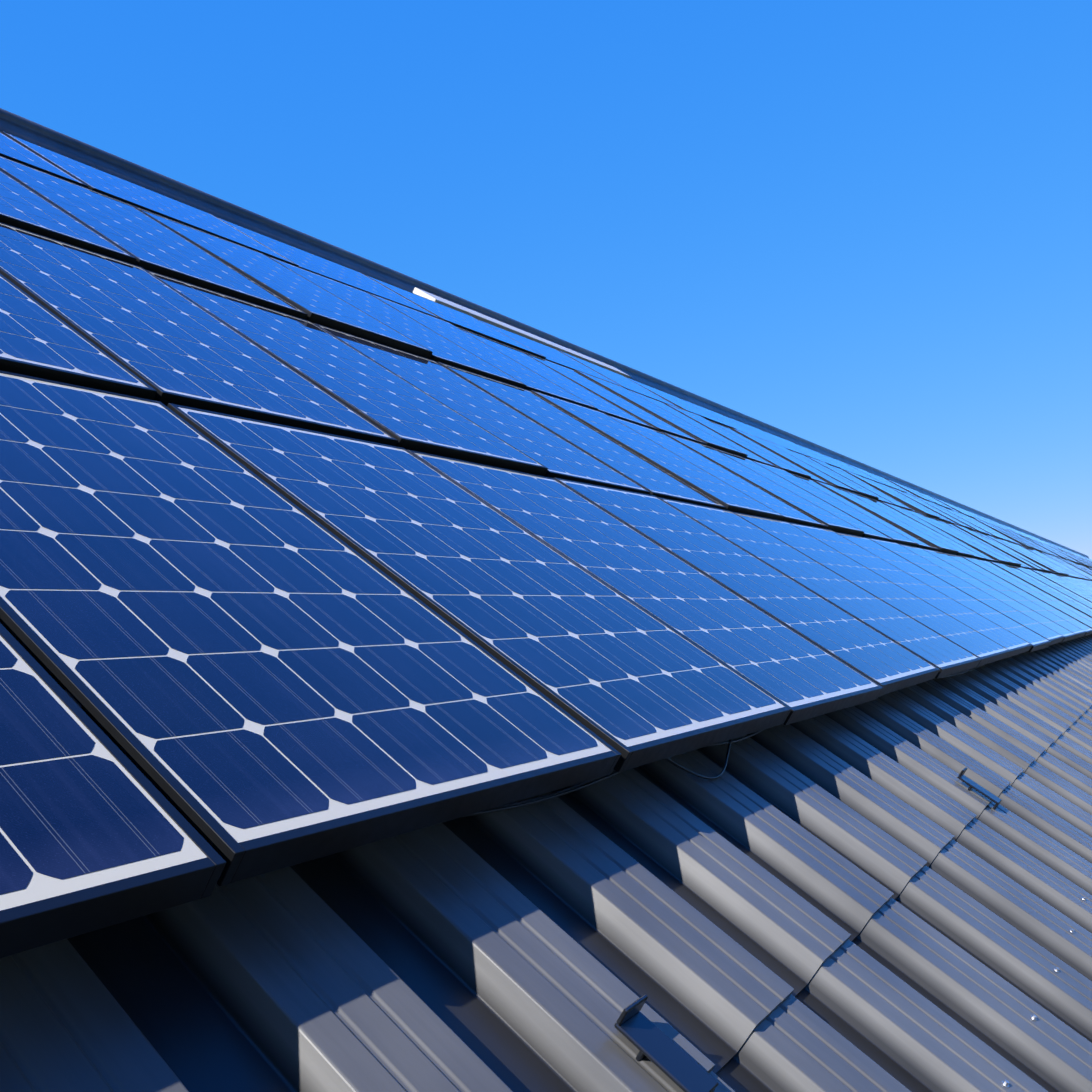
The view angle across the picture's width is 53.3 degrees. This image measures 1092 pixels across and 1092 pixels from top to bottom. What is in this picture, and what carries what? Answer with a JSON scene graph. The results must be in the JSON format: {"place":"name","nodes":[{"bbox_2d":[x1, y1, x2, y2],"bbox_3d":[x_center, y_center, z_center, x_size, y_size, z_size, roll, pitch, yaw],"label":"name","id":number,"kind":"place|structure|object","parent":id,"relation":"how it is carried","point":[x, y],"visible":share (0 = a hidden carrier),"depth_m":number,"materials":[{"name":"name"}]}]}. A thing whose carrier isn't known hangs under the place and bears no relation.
{"place":"outdoors","nodes":[
{"label":"outdoors","id":0,"kind":"place"},
{"bbox_2d":[0,0,1091,559],"label":"sky","id":1,"kind":"structure","parent":0,"point":[858,230],"materials":[{"name":"blue"}]},
{"bbox_3d":[15.962,4.674,38.451,11.866,9.169,91.145,34,15,28],"label":"roof side","id":2,"kind":"object","parent":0,"visible":0},
{"bbox_2d":[0,565,1091,1091],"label":"roof sheet","id":3,"kind":"object","parent":2,"relation":"attached to","point":[876,895],"visible":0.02,"depth_m":1.91,"materials":[{"name":"grey metal"}]},
{"bbox_2d":[413,287,630,377],"bbox_3d":[-0.118,-2.304,12.356,0.300,0.129,4.198,34,15,28],"label":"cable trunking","id":4,"kind":"object","parent":3,"relation":"on","point":[465,310],"visible":0.5,"depth_m":11.75,"materials":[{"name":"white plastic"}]},
{"bbox_2d":[0,108,1088,557],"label":"roof ridge cap","id":5,"kind":"object","parent":3,"relation":"on","point":[54,140],"visible":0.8,"depth_m":9.80,"materials":[{"name":"grey metal"}]},
{"bbox_2d":[0,131,1091,958],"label":"solar array","id":6,"kind":"object","parent":3,"relation":"on","point":[304,557],"visible":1,"depth_m":2.81,"materials":[{"name":"blue"}]},
{"bbox_2d":[614,767,1001,1091],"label":"roof brackets","id":7,"kind":"object","parent":3,"relation":"attached to","point":[677,1065],"visible":0.92,"depth_m":1.52,"materials":[{"name":"grey metal"}]},
{"bbox_2d":[1002,897,1085,1087],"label":"roof screws","id":8,"kind":"object","parent":3,"relation":"in","point":[1033,1017],"visible":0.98,"depth_m":2.26,"materials":[{"name":"silver metal"}]}
]}

